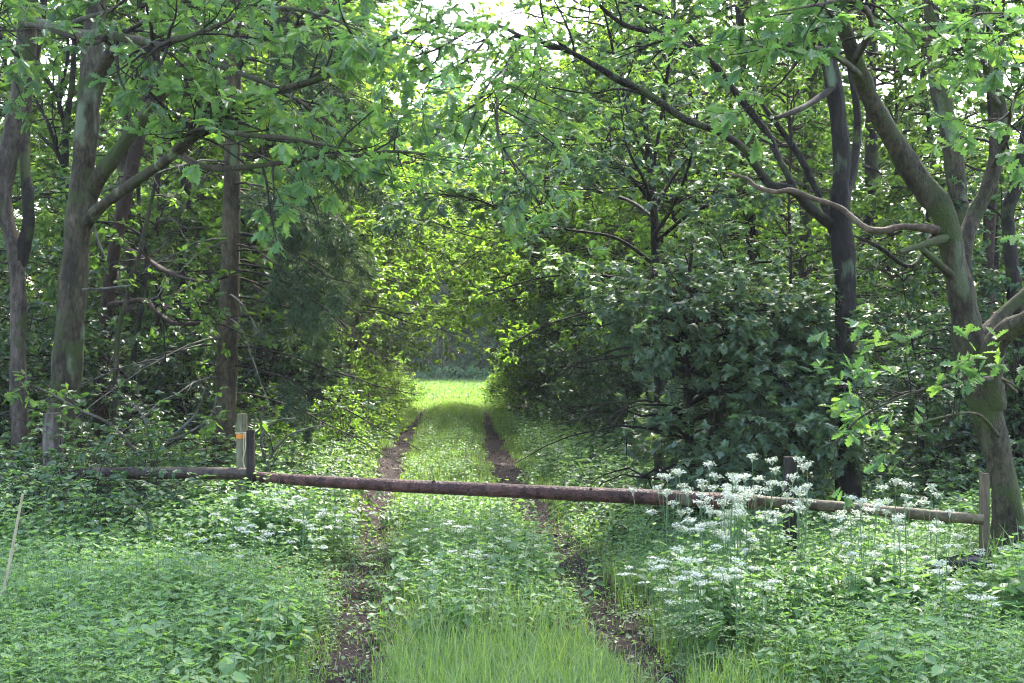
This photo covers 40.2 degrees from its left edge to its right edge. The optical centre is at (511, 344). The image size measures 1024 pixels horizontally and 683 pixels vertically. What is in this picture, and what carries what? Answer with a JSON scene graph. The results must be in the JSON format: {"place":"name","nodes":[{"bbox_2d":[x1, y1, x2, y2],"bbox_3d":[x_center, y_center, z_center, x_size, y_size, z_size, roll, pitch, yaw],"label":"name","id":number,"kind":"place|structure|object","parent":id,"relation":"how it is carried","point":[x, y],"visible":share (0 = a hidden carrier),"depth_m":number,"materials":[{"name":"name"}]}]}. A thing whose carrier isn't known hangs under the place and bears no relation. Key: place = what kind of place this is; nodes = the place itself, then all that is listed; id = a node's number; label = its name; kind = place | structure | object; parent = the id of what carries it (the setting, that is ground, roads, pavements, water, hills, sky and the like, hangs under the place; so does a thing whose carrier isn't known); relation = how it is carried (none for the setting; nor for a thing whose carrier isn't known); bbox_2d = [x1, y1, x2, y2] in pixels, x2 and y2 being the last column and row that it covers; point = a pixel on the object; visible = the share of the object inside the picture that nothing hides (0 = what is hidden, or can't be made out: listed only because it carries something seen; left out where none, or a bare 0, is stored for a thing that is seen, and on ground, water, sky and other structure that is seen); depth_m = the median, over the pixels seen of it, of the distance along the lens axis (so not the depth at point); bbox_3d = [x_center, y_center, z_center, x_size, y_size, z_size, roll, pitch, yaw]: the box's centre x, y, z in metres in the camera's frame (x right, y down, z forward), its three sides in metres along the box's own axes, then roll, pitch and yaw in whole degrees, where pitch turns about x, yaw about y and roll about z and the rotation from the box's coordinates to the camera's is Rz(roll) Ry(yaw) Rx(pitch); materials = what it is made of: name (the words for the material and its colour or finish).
{"place":"outdoors","nodes":[
{"label":"outdoors","id":0,"kind":"place"},
{"bbox_2d":[295,411,676,682],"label":"path","id":1,"kind":"structure","parent":0,"point":[495,441],"depth_m":10.10,"materials":[{"name":"soil"}]},
{"bbox_2d":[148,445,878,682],"bbox_3d":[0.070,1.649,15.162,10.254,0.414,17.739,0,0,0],"label":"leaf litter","id":2,"kind":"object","parent":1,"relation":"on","point":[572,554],"visible":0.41,"depth_m":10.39,"materials":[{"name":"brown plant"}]},
{"bbox_2d":[0,0,1023,353],"label":"sky","id":3,"kind":"structure","parent":0,"point":[518,25],"materials":[{"name":"white"}]},
{"bbox_2d":[2,376,1023,682],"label":"ground","id":4,"kind":"structure","parent":0,"point":[674,666],"depth_m":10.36,"materials":[{"name":"green plant"}]},
{"bbox_2d":[0,260,93,446],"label":"shrub","id":5,"kind":"object","parent":4,"relation":"on","point":[31,323],"visible":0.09,"depth_m":18.25,"materials":[{"name":"green plant"}]},
{"bbox_2d":[0,295,94,462],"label":"shrub","id":6,"kind":"object","parent":4,"relation":"on","point":[2,393],"visible":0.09,"depth_m":15.43,"materials":[{"name":"green plant"}]},
{"bbox_2d":[43,413,63,492],"bbox_3d":[-4.129,1.197,12.599,0.178,1.155,0.184,0,0,0],"label":"wooden post","id":7,"kind":"object","parent":4,"relation":"on","point":[52,419],"visible":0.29,"depth_m":12.52,"materials":[{"name":"grey wood"}]},
{"bbox_2d":[0,2,112,398],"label":"young tree","id":8,"kind":"object","parent":4,"relation":"on","point":[35,113],"visible":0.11,"depth_m":22.14,"materials":[{"name":"green plant"}]},
{"bbox_2d":[0,159,113,480],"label":"shrub","id":9,"kind":"object","parent":4,"relation":"on","point":[56,249],"visible":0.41,"depth_m":15.67,"materials":[{"name":"green plant"}]},
{"bbox_2d":[0,104,137,402],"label":"young tree","id":10,"kind":"object","parent":4,"relation":"on","point":[38,150],"visible":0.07,"depth_m":25.90,"materials":[{"name":"green plant"}]},
{"bbox_2d":[0,261,202,464],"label":"shrub","id":11,"kind":"object","parent":4,"relation":"on","point":[92,362],"visible":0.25,"depth_m":16.04,"materials":[{"name":"green plant"}]},
{"bbox_2d":[12,0,193,247],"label":"forked tree","id":12,"kind":"object","parent":4,"relation":"on","point":[67,127],"visible":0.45,"depth_m":18.47,"materials":[{"name":"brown plant"}]},
{"bbox_2d":[2,370,225,481],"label":"oak sapling","id":13,"kind":"object","parent":4,"relation":"on","point":[60,396],"visible":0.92,"depth_m":12.52,"materials":[{"name":"green plant"}]},
{"bbox_2d":[0,0,281,474],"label":"twisted tree","id":14,"kind":"object","parent":4,"relation":"on","point":[34,26],"visible":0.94,"depth_m":11.36,"materials":[{"name":"green plant"}]},
{"bbox_2d":[95,111,188,454],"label":"sapling","id":15,"kind":"object","parent":4,"relation":"on","point":[109,229],"visible":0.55,"depth_m":15.48,"materials":[{"name":"green plant"}]},
{"bbox_2d":[27,56,279,440],"bbox_3d":[-5.306,-1.494,21.159,3.884,6.488,3.657,0,0,-20],"label":"young tree","id":16,"kind":"object","parent":4,"relation":"on","point":[200,197],"visible":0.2,"depth_m":21.09,"materials":[{"name":"green plant"}]},
{"bbox_2d":[0,0,326,451],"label":"young tree","id":17,"kind":"object","parent":4,"relation":"on","point":[56,228],"visible":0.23,"depth_m":18.84,"materials":[{"name":"green plant"}]},
{"bbox_2d":[68,0,287,446],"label":"leaning tree","id":18,"kind":"object","parent":4,"relation":"on","point":[116,243],"visible":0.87,"depth_m":15.68,"materials":[{"name":"green plant"}]},
{"bbox_2d":[91,280,274,455],"bbox_3d":[-4.437,0.493,18.856,2.628,2.733,2.545,0,0,-16],"label":"shrub","id":19,"kind":"object","parent":4,"relation":"on","point":[160,374],"visible":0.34,"depth_m":18.27,"materials":[{"name":"green plant"}]},
{"bbox_2d":[0,0,374,431],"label":"woodland tree","id":20,"kind":"object","parent":4,"relation":"on","point":[121,166],"visible":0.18,"depth_m":20.64,"materials":[{"name":"green plant"}]},
{"bbox_2d":[0,0,442,476],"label":"spruce tree","id":21,"kind":"object","parent":4,"relation":"on","point":[342,254],"visible":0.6,"depth_m":16.18,"materials":[{"name":"green plant"}]},
{"bbox_2d":[26,46,419,400],"bbox_3d":[-4.609,-1.654,22.954,6.132,6.829,6.595,0,0,-8],"label":"overhanging tree","id":22,"kind":"object","parent":4,"relation":"on","point":[379,248],"visible":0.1,"depth_m":22.29,"materials":[{"name":"green plant"}]},
{"bbox_2d":[40,0,411,410],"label":"woodland tree","id":23,"kind":"object","parent":4,"relation":"on","point":[387,13],"visible":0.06,"depth_m":25.60,"materials":[{"name":"green plant"}]},
{"bbox_2d":[235,414,246,512],"bbox_3d":[-2.266,1.231,11.746,0.113,1.292,0.121,0,0,0],"label":"wooden post","id":24,"kind":"object","parent":4,"relation":"on","point":[241,427],"visible":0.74,"depth_m":11.71,"materials":[{"name":"grey wood"}]},
{"bbox_2d":[66,467,245,479],"bbox_3d":[-3.008,1.097,11.880,1.814,0.152,0.133,0,0,22],"label":"barrier pole","id":25,"kind":"object","parent":24,"relation":"attached to","point":[226,473],"visible":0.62,"depth_m":11.73,"materials":[{"name":"brown wood"}]},
{"bbox_2d":[167,3,327,441],"bbox_3d":[-3.967,-3.373,21.422,5.845,10.324,3.853,0,0,17],"label":"dark trunk","id":26,"kind":"object","parent":4,"relation":"on","point":[187,186],"visible":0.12,"depth_m":20.43,"materials":[{"name":"brown plant"}]},
{"bbox_2d":[246,430,254,510],"bbox_3d":[-2.131,1.288,11.420,0.062,1.177,0.062,0,0,0],"label":"wooden post","id":27,"kind":"object","parent":4,"relation":"on","point":[250,452],"visible":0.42,"depth_m":11.39,"materials":[{"name":"wood"}]},
{"bbox_2d":[254,472,758,510],"bbox_3d":[-0.309,1.057,10.257,4.451,0.158,0.202,0,0,33],"label":"barrier pole","id":28,"kind":"object","parent":27,"relation":"attached to","point":[601,494],"visible":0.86,"depth_m":9.99,"materials":[{"name":"brown wood"}]},
{"bbox_2d":[758,496,983,524],"bbox_3d":[2.238,1.063,9.005,1.517,0.154,0.093,0,0,15],"label":"barrier pole","id":29,"kind":"object","parent":28,"relation":"attached to","point":[835,506],"visible":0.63,"depth_m":8.93,"materials":[{"name":"brown wood"}]},
{"bbox_2d":[156,48,382,415],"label":"young tree","id":30,"kind":"object","parent":4,"relation":"on","point":[259,279],"visible":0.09,"depth_m":24.94,"materials":[{"name":"green plant"}]},
{"bbox_2d":[39,0,507,479],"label":"oak tree","id":31,"kind":"object","parent":4,"relation":"on","point":[84,211],"visible":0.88,"depth_m":10.69,"materials":[{"name":"green plant"}]},
{"bbox_2d":[235,387,323,456],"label":"shrub","id":32,"kind":"object","parent":4,"relation":"on","point":[261,402],"visible":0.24,"depth_m":19.36,"materials":[{"name":"green plant"}]},
{"bbox_2d":[190,221,370,433],"bbox_3d":[-4.070,-0.351,24.812,3.638,4.317,3.487,0,0,-29],"label":"shrub","id":33,"kind":"object","parent":4,"relation":"on","point":[333,381],"visible":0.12,"depth_m":24.68,"materials":[{"name":"green plant"}]},
{"bbox_2d":[31,0,530,407],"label":"overhanging tree","id":34,"kind":"object","parent":4,"relation":"on","point":[411,174],"visible":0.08,"depth_m":26.80,"materials":[{"name":"green plant"}]},
{"bbox_2d":[137,66,479,414],"bbox_3d":[-4.572,-2.301,28.513,7.816,8.195,7.268,0,0,-5],"label":"overhanging tree","id":35,"kind":"object","parent":4,"relation":"on","point":[402,259],"visible":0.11,"depth_m":28.80,"materials":[{"name":"green plant"}]},
{"bbox_2d":[235,282,383,458],"bbox_3d":[-3.442,0.419,22.417,2.793,2.874,2.885,0,0,-2],"label":"shrub","id":36,"kind":"object","parent":4,"relation":"on","point":[285,363],"visible":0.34,"depth_m":22.24,"materials":[{"name":"green plant"}]},
{"bbox_2d":[95,0,537,401],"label":"overhanging tree","id":37,"kind":"object","parent":4,"relation":"on","point":[412,162],"visible":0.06,"depth_m":30.72,"materials":[{"name":"green plant"}]},
{"bbox_2d":[149,31,494,389],"bbox_3d":[-4.960,-2.989,35.544,8.776,9.560,8.161,0,0,-8],"label":"overhanging tree","id":38,"kind":"object","parent":4,"relation":"on","point":[442,300],"visible":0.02,"depth_m":34.54,"materials":[{"name":"green plant"}]},
{"bbox_2d":[299,378,381,462],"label":"shrub","id":39,"kind":"object","parent":4,"relation":"on","point":[341,426],"visible":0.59,"depth_m":21.07,"materials":[{"name":"green plant"}]},
{"bbox_2d":[258,94,436,372],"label":"young tree","id":40,"kind":"object","parent":4,"relation":"on","point":[419,355],"visible":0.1,"depth_m":37.05,"materials":[{"name":"green plant"}]},
{"bbox_2d":[278,131,428,392],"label":"young tree","id":41,"kind":"object","parent":4,"relation":"on","point":[370,341],"visible":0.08,"depth_m":34.70,"materials":[{"name":"green plant"}]},
{"bbox_2d":[153,0,560,393],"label":"overhanging tree","id":42,"kind":"object","parent":4,"relation":"on","point":[395,9],"visible":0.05,"depth_m":36.00,"materials":[{"name":"green plant"}]},
{"bbox_2d":[325,362,406,444],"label":"shrub","id":43,"kind":"object","parent":4,"relation":"on","point":[372,417],"visible":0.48,"depth_m":23.97,"materials":[{"name":"green plant"}]},
{"bbox_2d":[339,355,415,432],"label":"shrub","id":44,"kind":"object","parent":4,"relation":"on","point":[396,404],"visible":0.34,"depth_m":27.43,"materials":[{"name":"green plant"}]},
{"bbox_2d":[283,105,491,356],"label":"overhanging tree","id":45,"kind":"object","parent":4,"relation":"on","point":[423,268],"visible":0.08,"depth_m":37.67,"materials":[{"name":"green plant"}]},
{"bbox_2d":[353,80,487,345],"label":"overhanging tree","id":46,"kind":"object","parent":4,"relation":"on","point":[410,311],"visible":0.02,"depth_m":40.45,"materials":[{"name":"green plant"}]},
{"bbox_2d":[30,61,857,380],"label":"distant woodland","id":47,"kind":"object","parent":4,"relation":"on","point":[466,365],"visible":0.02,"depth_m":71.56,"materials":[{"name":"green plant"}]},
{"bbox_2d":[400,105,590,336],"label":"overhanging tree","id":48,"kind":"object","parent":4,"relation":"on","point":[469,250],"visible":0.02,"depth_m":38.48,"materials":[{"name":"green plant"}]},
{"bbox_2d":[0,402,1023,682],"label":"nettle undergrowth","id":49,"kind":"object","parent":4,"relation":"on","point":[52,606],"visible":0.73,"depth_m":8.63,"materials":[{"name":"green plant"}]},
{"bbox_2d":[0,372,1023,566],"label":"bramble undergrowth","id":50,"kind":"object","parent":4,"relation":"on","point":[76,458],"visible":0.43,"depth_m":12.42,"materials":[{"name":"green plant"}]},
{"bbox_2d":[489,348,548,412],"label":"shrub","id":51,"kind":"object","parent":4,"relation":"on","point":[515,402],"visible":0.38,"depth_m":35.73,"materials":[{"name":"green plant"}]},
{"bbox_2d":[393,38,661,407],"bbox_3d":[1.477,-2.973,36.030,9.213,9.560,8.567,0,0,-25],"label":"overhanging tree","id":52,"kind":"object","parent":4,"relation":"on","point":[493,305],"visible":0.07,"depth_m":34.66,"materials":[{"name":"green plant"}]},
{"bbox_2d":[499,296,576,417],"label":"shrub","id":53,"kind":"object","parent":4,"relation":"on","point":[518,392],"visible":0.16,"depth_m":32.41,"materials":[{"name":"green plant"}]},
{"bbox_2d":[508,318,607,434],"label":"shrub","id":54,"kind":"object","parent":4,"relation":"on","point":[532,384],"visible":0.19,"depth_m":27.99,"materials":[{"name":"green plant"}]},
{"bbox_2d":[367,0,750,343],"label":"overhanging tree","id":55,"kind":"object","parent":4,"relation":"on","point":[487,16],"visible":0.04,"depth_m":35.61,"materials":[{"name":"green plant"}]},
{"bbox_2d":[508,264,623,425],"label":"shrub","id":56,"kind":"object","parent":4,"relation":"on","point":[545,318],"visible":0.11,"depth_m":27.25,"materials":[{"name":"green plant"}]},
{"bbox_2d":[526,317,629,441],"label":"shrub","id":57,"kind":"object","parent":4,"relation":"on","point":[569,409],"visible":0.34,"depth_m":24.07,"materials":[{"name":"green plant"}]},
{"bbox_2d":[485,0,674,390],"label":"young tree","id":58,"kind":"object","parent":4,"relation":"on","point":[530,314],"visible":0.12,"depth_m":29.86,"materials":[{"name":"green plant"}]},
{"bbox_2d":[371,0,804,485],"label":"maple tree","id":59,"kind":"object","parent":4,"relation":"on","point":[601,170],"visible":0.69,"depth_m":14.30,"materials":[{"name":"green plant"}]},
{"bbox_2d":[321,0,892,523],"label":"arching tree","id":60,"kind":"object","parent":4,"relation":"on","point":[837,224],"visible":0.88,"depth_m":10.38,"materials":[{"name":"green plant"}]},
{"bbox_2d":[548,95,708,432],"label":"young tree","id":61,"kind":"object","parent":4,"relation":"on","point":[623,147],"visible":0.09,"depth_m":25.40,"materials":[{"name":"green plant"}]},
{"bbox_2d":[564,322,697,462],"bbox_3d":[1.815,0.660,20.405,2.017,2.265,1.933,0,0,21],"label":"shrub","id":62,"kind":"object","parent":4,"relation":"on","point":[598,399],"visible":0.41,"depth_m":20.43,"materials":[{"name":"green plant"}]},
{"bbox_2d":[477,27,787,345],"bbox_3d":[2.645,-2.329,28.433,6.705,8.195,7.210,0,0,7],"label":"overhanging tree","id":63,"kind":"object","parent":4,"relation":"on","point":[563,68],"visible":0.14,"depth_m":28.26,"materials":[{"name":"green plant"}]},
{"bbox_2d":[409,0,857,301],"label":"overhanging tree","id":64,"kind":"object","parent":4,"relation":"on","point":[462,284],"visible":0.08,"depth_m":30.12,"materials":[{"name":"green plant"}]},
{"bbox_2d":[533,202,758,449],"bbox_3d":[2.148,-0.221,22.221,3.605,4.069,3.762,0,0,13],"label":"shrub","id":65,"kind":"object","parent":4,"relation":"on","point":[573,355],"visible":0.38,"depth_m":21.58,"materials":[{"name":"green plant"}]},
{"bbox_2d":[588,285,756,471],"bbox_3d":[2.470,0.415,18.652,2.894,2.860,2.802,0,0,-13],"label":"shrub","id":66,"kind":"object","parent":4,"relation":"on","point":[615,452],"visible":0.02,"depth_m":18.19,"materials":[{"name":"green plant"}]},
{"bbox_2d":[641,468,706,617],"bbox_3d":[1.095,1.294,9.045,0.522,0.982,0.437,0,0,7],"label":"cow parsley","id":67,"kind":"object","parent":4,"relation":"on","point":[667,503],"visible":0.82,"depth_m":9.03,"materials":[{"name":"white plant"}]},
{"bbox_2d":[586,95,763,405],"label":"young tree","id":68,"kind":"object","parent":4,"relation":"on","point":[663,155],"visible":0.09,"depth_m":22.45,"materials":[{"name":"green plant"}]},
{"bbox_2d":[648,558,710,673],"bbox_3d":[0.938,1.488,7.718,0.394,0.630,0.471,0,0,9],"label":"cow parsley","id":69,"kind":"object","parent":4,"relation":"on","point":[689,629],"visible":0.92,"depth_m":7.68,"materials":[{"name":"green plant"}]},
{"bbox_2d":[556,0,818,432],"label":"woodland tree","id":70,"kind":"object","parent":4,"relation":"on","point":[702,93],"visible":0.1,"depth_m":25.84,"materials":[{"name":"green plant"}]},
{"bbox_2d":[468,17,908,440],"bbox_3d":[2.865,-1.644,22.298,6.389,6.829,5.941,0,0,40],"label":"overhanging tree","id":71,"kind":"object","parent":4,"relation":"on","point":[639,230],"visible":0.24,"depth_m":21.93,"materials":[{"name":"green plant"}]},
{"bbox_2d":[654,522,728,658],"bbox_3d":[1.016,1.389,7.764,0.461,0.795,0.392,0,0,28],"label":"cow parsley","id":72,"kind":"object","parent":4,"relation":"on","point":[699,603],"visible":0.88,"depth_m":7.75,"materials":[{"name":"green plant"}]},
{"bbox_2d":[655,570,737,665],"bbox_3d":[1.014,1.509,7.659,0.458,0.543,0.353,0,0,-16],"label":"cow parsley","id":73,"kind":"object","parent":4,"relation":"on","point":[690,601],"visible":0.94,"depth_m":7.65,"materials":[{"name":"green plant"}]},
{"bbox_2d":[620,0,778,300],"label":"dark trunk","id":74,"kind":"object","parent":4,"relation":"on","point":[753,255],"visible":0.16,"depth_m":21.94,"materials":[{"name":"brown plant"}]},
{"bbox_2d":[515,230,920,543],"bbox_3d":[1.880,0.483,12.569,3.330,2.950,3.152,0,0,31],"label":"maple bush","id":75,"kind":"object","parent":4,"relation":"on","point":[778,397],"visible":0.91,"depth_m":12.13,"materials":[{"name":"green plant"}]},
{"bbox_2d":[695,471,773,640],"bbox_3d":[1.325,1.271,8.405,0.527,1.014,0.441,0,0,-38],"label":"cow parsley","id":76,"kind":"object","parent":4,"relation":"on","point":[724,503],"visible":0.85,"depth_m":8.38,"materials":[{"name":"white plant"}]},
{"bbox_2d":[692,556,776,667],"bbox_3d":[1.216,1.460,7.584,0.469,0.616,0.362,0,0,39],"label":"cow parsley","id":77,"kind":"object","parent":4,"relation":"on","point":[715,574],"visible":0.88,"depth_m":7.58,"materials":[{"name":"green plant"}]},
{"bbox_2d":[709,566,783,664],"bbox_3d":[1.310,1.492,7.695,0.384,0.549,0.460,0,0,-12],"label":"cow parsley","id":78,"kind":"object","parent":4,"relation":"on","point":[768,596],"visible":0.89,"depth_m":7.66,"materials":[{"name":"green plant"}]},
{"bbox_2d":[738,453,806,580],"bbox_3d":[1.627,1.237,8.868,0.534,1.066,0.412,0,0,14],"label":"cow parsley","id":79,"kind":"object","parent":4,"relation":"on","point":[784,493],"visible":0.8,"depth_m":8.84,"materials":[{"name":"white plant"}]},
{"bbox_2d":[644,8,926,447],"bbox_3d":[3.506,-1.253,17.335,3.337,6.022,3.142,0,0,-40],"label":"young tree","id":80,"kind":"object","parent":4,"relation":"on","point":[808,127],"visible":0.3,"depth_m":17.46,"materials":[{"name":"green plant"}]},
{"bbox_2d":[783,456,796,564],"bbox_3d":[2.005,1.343,10.100,0.083,1.058,0.083,0,0,0],"label":"wooden post","id":81,"kind":"object","parent":4,"relation":"on","point":[789,465],"visible":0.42,"depth_m":10.06,"materials":[{"name":"wood"}]},
{"bbox_2d":[605,0,977,302],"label":"woodland tree","id":82,"kind":"object","parent":4,"relation":"on","point":[807,218],"visible":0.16,"depth_m":21.53,"materials":[{"name":"green plant"}]},
{"bbox_2d":[738,75,864,299],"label":"young tree","id":83,"kind":"object","parent":4,"relation":"on","point":[796,136],"visible":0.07,"depth_m":26.85,"materials":[{"name":"green plant"}]},
{"bbox_2d":[721,0,906,360],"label":"dark trunk","id":84,"kind":"object","parent":4,"relation":"on","point":[871,154],"visible":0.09,"depth_m":24.91,"materials":[{"name":"brown plant"}]},
{"bbox_2d":[648,0,1023,560],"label":"oak tree","id":85,"kind":"object","parent":4,"relation":"on","point":[979,352],"visible":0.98,"depth_m":8.30,"materials":[{"name":"green plant"}]},
{"bbox_2d":[710,0,973,470],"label":"grey tree","id":86,"kind":"object","parent":4,"relation":"on","point":[953,160],"visible":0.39,"depth_m":15.42,"materials":[{"name":"grey plant"}]},
{"bbox_2d":[815,494,883,596],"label":"cow parsley","id":87,"kind":"object","parent":4,"relation":"on","point":[851,554],"visible":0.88,"depth_m":8.33,"materials":[{"name":"white plant"}]},
{"bbox_2d":[767,220,953,457],"bbox_3d":[4.939,0.001,18.762,2.981,3.372,3.110,0,0,-12],"label":"shrub","id":88,"kind":"object","parent":4,"relation":"on","point":[910,295],"visible":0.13,"depth_m":18.61,"materials":[{"name":"green plant"}]},
{"bbox_2d":[728,0,1015,437],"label":"young tree","id":89,"kind":"object","parent":4,"relation":"on","point":[897,75],"visible":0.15,"depth_m":21.46,"materials":[{"name":"green plant"}]},
{"bbox_2d":[771,0,1006,301],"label":"woodland tree","id":90,"kind":"object","parent":4,"relation":"on","point":[879,164],"visible":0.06,"depth_m":32.75,"materials":[{"name":"green plant"}]},
{"bbox_2d":[808,230,1023,490],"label":"shrub","id":91,"kind":"object","parent":4,"relation":"on","point":[912,323],"visible":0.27,"depth_m":14.78,"materials":[{"name":"green plant"}]},
{"bbox_2d":[814,0,1023,412],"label":"woodland tree","id":92,"kind":"object","parent":4,"relation":"on","point":[891,105],"visible":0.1,"depth_m":27.49,"materials":[{"name":"green plant"}]},
{"bbox_2d":[821,0,1023,389],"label":"young tree","id":93,"kind":"object","parent":4,"relation":"on","point":[881,193],"visible":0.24,"depth_m":18.57,"materials":[{"name":"green plant"}]},
{"bbox_2d":[830,303,1023,508],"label":"shrub","id":94,"kind":"object","parent":4,"relation":"on","point":[941,430],"visible":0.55,"depth_m":13.22,"materials":[{"name":"green plant"}]},
{"bbox_2d":[855,80,1005,376],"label":"young tree","id":95,"kind":"object","parent":4,"relation":"on","point":[904,134],"visible":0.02,"depth_m":29.54,"materials":[{"name":"green plant"}]},
{"bbox_2d":[868,0,1004,467],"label":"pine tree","id":96,"kind":"object","parent":4,"relation":"on","point":[990,227],"visible":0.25,"depth_m":17.45,"materials":[{"name":"brown plant"}]},
{"bbox_2d":[863,153,1023,468],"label":"shrub","id":97,"kind":"object","parent":4,"relation":"on","point":[978,251],"visible":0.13,"depth_m":15.36,"materials":[{"name":"green plant"}]},
{"bbox_2d":[874,266,1023,496],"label":"shrub","id":98,"kind":"object","parent":4,"relation":"on","point":[1017,399],"visible":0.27,"depth_m":13.96,"materials":[{"name":"green plant"}]},
{"bbox_2d":[874,115,1023,373],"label":"young tree","id":99,"kind":"object","parent":4,"relation":"on","point":[974,157],"visible":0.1,"depth_m":25.33,"materials":[{"name":"green plant"}]},
{"bbox_2d":[936,198,1023,466],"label":"shrub","id":100,"kind":"object","parent":4,"relation":"on","point":[992,287],"visible":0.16,"depth_m":15.33,"materials":[{"name":"green plant"}]},
{"bbox_2d":[979,473,989,559],"bbox_3d":[3.019,1.335,8.950,0.054,1.016,0.054,0,0,0],"label":"wooden post","id":101,"kind":"object","parent":4,"relation":"on","point":[984,494],"visible":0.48,"depth_m":8.92,"materials":[{"name":"grey wood"}]},
{"bbox_2d":[1001,120,1023,467],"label":"edge tree","id":102,"kind":"object","parent":4,"relation":"on","point":[1010,252],"visible":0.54,"depth_m":14.45,"materials":[{"name":"brown plant"}]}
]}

